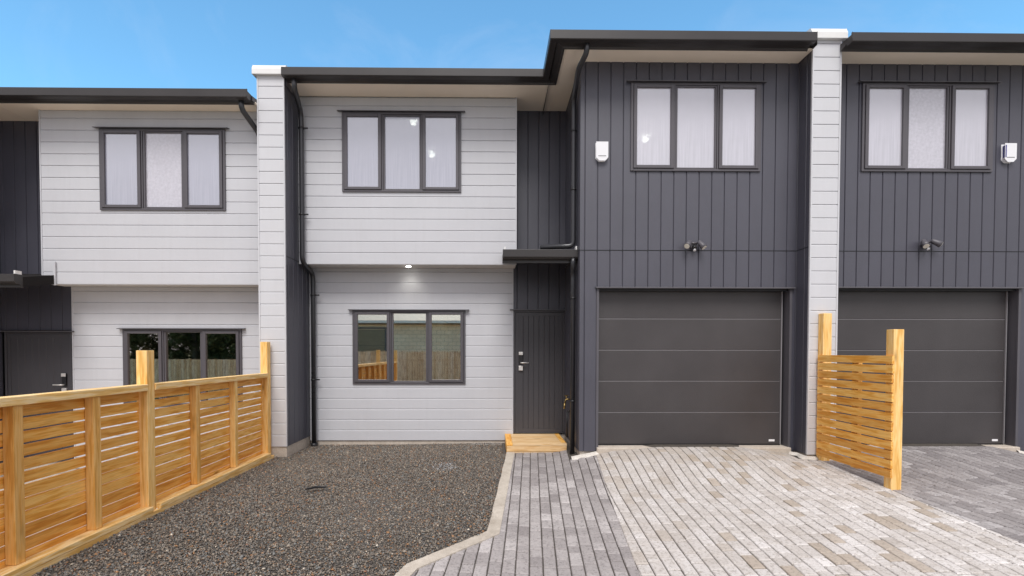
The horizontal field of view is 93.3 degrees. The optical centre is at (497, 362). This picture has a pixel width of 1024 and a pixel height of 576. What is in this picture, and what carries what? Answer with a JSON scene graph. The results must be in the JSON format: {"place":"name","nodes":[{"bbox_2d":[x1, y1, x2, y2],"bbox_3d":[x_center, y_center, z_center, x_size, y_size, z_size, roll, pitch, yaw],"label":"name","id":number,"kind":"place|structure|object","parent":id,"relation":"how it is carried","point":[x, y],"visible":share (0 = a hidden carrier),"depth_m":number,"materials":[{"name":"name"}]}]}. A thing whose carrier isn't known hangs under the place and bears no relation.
{"place":"outdoors","nodes":[
{"label":"outdoors","id":0,"kind":"place"},
{"bbox_2d":[0,474,202,561],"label":"yard","id":1,"kind":"structure","parent":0,"point":[72,506],"depth_m":6.31,"materials":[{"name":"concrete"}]},
{"bbox_2d":[32,442,505,575],"bbox_3d":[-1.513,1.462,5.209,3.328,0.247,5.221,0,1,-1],"label":"gravel","id":2,"kind":"structure","parent":0,"point":[363,456],"depth_m":4.54,"materials":[{"name":"grey gravel"}]},
{"bbox_2d":[0,342,273,575],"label":"slatted fence","id":3,"kind":"object","parent":2,"relation":"on","point":[96,483],"visible":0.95,"depth_m":4.09,"materials":[{"name":"brown wood"}]},
{"bbox_2d":[305,486,325,489],"bbox_3d":[-1.980,1.359,5.248,0.213,0.030,0.029,0,1,-15],"label":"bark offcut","id":4,"kind":"object","parent":2,"relation":"on","point":[314,487],"visible":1,"depth_m":5.24,"materials":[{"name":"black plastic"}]},
{"bbox_2d":[0,0,1023,98],"label":"sky","id":5,"kind":"structure","parent":0,"point":[208,44],"materials":[{"name":"blue"}]},
{"bbox_2d":[411,444,1019,575],"bbox_3d":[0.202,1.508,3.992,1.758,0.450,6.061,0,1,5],"label":"walkway","id":6,"kind":"structure","parent":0,"point":[529,494],"depth_m":4.32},
{"bbox_2d":[395,452,514,575],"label":"kerb","id":7,"kind":"structure","parent":6,"relation":"on","point":[412,567],"depth_m":4.24,"materials":[{"name":"concrete"}]},
{"bbox_2d":[281,29,817,454],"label":"townhouse","id":8,"kind":"structure","parent":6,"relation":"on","point":[490,255],"depth_m":6.72,"materials":[{"name":"white paint"}]},
{"bbox_2d":[337,110,464,192],"bbox_3d":[-1.456,-3.186,7.332,1.919,1.212,0.153,0,1,-1],"label":"window","id":9,"kind":"structure","parent":8,"relation":"in","point":[383,150],"depth_m":7.31,"materials":[{"name":"glass"}]},
{"bbox_2d":[348,309,468,383],"bbox_3d":[-1.428,-0.253,7.794,1.931,1.204,0.153,0,1,-1],"label":"window","id":10,"kind":"structure","parent":8,"relation":"in","point":[391,346],"depth_m":7.77,"materials":[{"name":"glass"}]},
{"bbox_2d":[505,434,566,452],"bbox_3d":[0.554,1.268,7.395,0.875,0.212,0.860,0,1,-1],"label":"doorstep","id":11,"kind":"object","parent":8,"relation":"attached to","point":[528,443],"visible":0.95,"depth_m":6.98,"materials":[{"name":"yellow wood"}]},
{"bbox_2d":[510,309,564,432],"bbox_3d":[0.635,0.146,7.805,0.887,1.998,0.135,0,1,-1],"label":"front door","id":12,"kind":"structure","parent":8,"relation":"in","point":[538,336],"depth_m":7.82,"materials":[{"name":"paint"}]},
{"bbox_2d":[595,141,607,161],"bbox_3d":[1.378,-2.795,6.410,0.160,0.248,0.052,0,1,-1],"label":"alarm box","id":13,"kind":"object","parent":8,"relation":"attached to","point":[601,151],"visible":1,"depth_m":6.39,"materials":[{"name":"white plastic"}]},
{"bbox_2d":[598,291,780,444],"bbox_3d":[2.631,0.075,6.650,2.518,2.129,0.046,0,1,-1],"label":"garage door","id":14,"kind":"structure","parent":8,"relation":"in","point":[675,367],"depth_m":6.63,"materials":[{"name":"metal"}]},
{"bbox_2d":[684,240,706,250],"bbox_3d":[2.606,-1.550,6.402,0.305,0.147,0.150,0,1,-1],"label":"floodlight","id":15,"kind":"object","parent":8,"relation":"attached to","point":[688,244],"visible":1,"depth_m":6.38,"materials":[{"name":"metal"}]},
{"bbox_2d":[626,80,767,171],"bbox_3d":[2.634,-3.141,6.458,1.858,1.181,0.153,0,1,-1],"label":"window","id":16,"kind":"structure","parent":8,"relation":"in","point":[677,125],"depth_m":6.44,"materials":[{"name":"glass"}]},
{"bbox_2d":[571,451,598,459],"bbox_3d":[1.167,1.249,6.462,0.360,0.114,0.098,0,1,-1],"label":"mortar strip","id":17,"kind":"object","parent":6,"relation":"on","point":[576,457],"visible":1,"depth_m":6.47,"materials":[{"name":"grey concrete"}]},
{"bbox_2d":[816,313,903,489],"bbox_3d":[4.182,0.435,5.655,0.134,2.100,1.200,0,1,-1],"label":"slatted screen","id":18,"kind":"object","parent":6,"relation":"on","point":[891,406],"visible":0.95,"depth_m":5.46,"materials":[{"name":"brown wood"}]},
{"bbox_2d":[836,32,1023,452],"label":"townhouse","id":19,"kind":"structure","parent":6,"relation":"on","point":[931,123],"depth_m":6.51,"materials":[{"name":"painted timber weatherboard"},{"name":"steel"},{"name":"glass"}]},
{"bbox_2d":[836,291,1005,444],"bbox_3d":[5.758,0.073,6.685,2.493,2.138,0.046,0,1,-1],"label":"garage door","id":20,"kind":"structure","parent":19,"relation":"in","point":[953,369],"depth_m":6.67,"materials":[{"name":"metal"}]},
{"bbox_2d":[858,80,1001,172],"bbox_3d":[5.749,-3.151,6.492,1.891,1.188,0.153,0,1,-1],"label":"window","id":21,"kind":"structure","parent":19,"relation":"in","point":[907,126],"depth_m":6.47,"materials":[{"name":"glass"}]},
{"bbox_2d":[921,239,942,249],"bbox_3d":[5.765,-1.572,6.433,0.289,0.147,0.157,0,1,-1],"label":"floodlight","id":22,"kind":"object","parent":19,"relation":"attached to","point":[925,244],"visible":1,"depth_m":6.41,"materials":[{"name":"metal"}]},
{"bbox_2d":[1001,143,1016,162],"bbox_3d":[6.843,-2.802,6.470,0.160,0.248,0.054,0,1,-1],"label":"alarm box","id":23,"kind":"object","parent":19,"relation":"attached to","point":[1008,152],"visible":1,"depth_m":6.45,"materials":[{"name":"white plastic"}]},
{"bbox_2d":[596,447,1023,575],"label":"driveway","id":24,"kind":"structure","parent":0,"point":[865,527],"depth_m":4.35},
{"bbox_2d":[789,451,830,459],"bbox_3d":[4.114,1.230,6.286,0.565,0.062,0.215,1,1,27],"label":"mortar strip","id":25,"kind":"object","parent":24,"relation":"on","point":[799,455],"visible":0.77,"depth_m":6.27,"materials":[{"name":"grey concrete"}]},
{"bbox_2d":[824,446,1023,543],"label":"neighbour driveway","id":26,"kind":"structure","parent":0,"point":[982,486],"depth_m":5.35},
{"label":"ground","id":27,"kind":"structure","parent":0,"visible":0},
{"bbox_2d":[0,87,259,473],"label":"townhouse","id":28,"kind":"structure","parent":27,"relation":"on","point":[128,222],"depth_m":7.02,"materials":[{"name":"white paint"}]},
{"bbox_2d":[0,331,73,460],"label":"front door","id":29,"kind":"structure","parent":28,"relation":"in","point":[35,361],"depth_m":7.39,"materials":[{"name":"paint"}]},
{"bbox_2d":[93,127,228,210],"bbox_3d":[-4.843,-2.792,7.002,1.922,1.183,0.153,0,1,-1],"label":"window","id":30,"kind":"structure","parent":28,"relation":"in","point":[141,168],"depth_m":6.98,"materials":[{"name":"glass"}]},
{"bbox_2d":[116,328,245,406],"bbox_3d":[-4.820,0.074,7.414,1.922,1.205,0.153,0,1,-1],"label":"window","id":31,"kind":"structure","parent":28,"relation":"in","point":[179,353],"depth_m":7.39,"materials":[{"name":"glass"}]},
{"bbox_2d":[252,65,310,456],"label":"party wall","id":32,"kind":"structure","parent":27,"relation":"on","point":[284,303],"depth_m":6.88,"materials":[{"name":"paint"}]},
{"bbox_2d":[791,28,847,455],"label":"party wall","id":33,"kind":"structure","parent":27,"relation":"on","point":[818,167],"depth_m":6.22,"materials":[{"name":"pale paint"},{"name":"charcoal paint"},{"name":"metal"}]}
]}

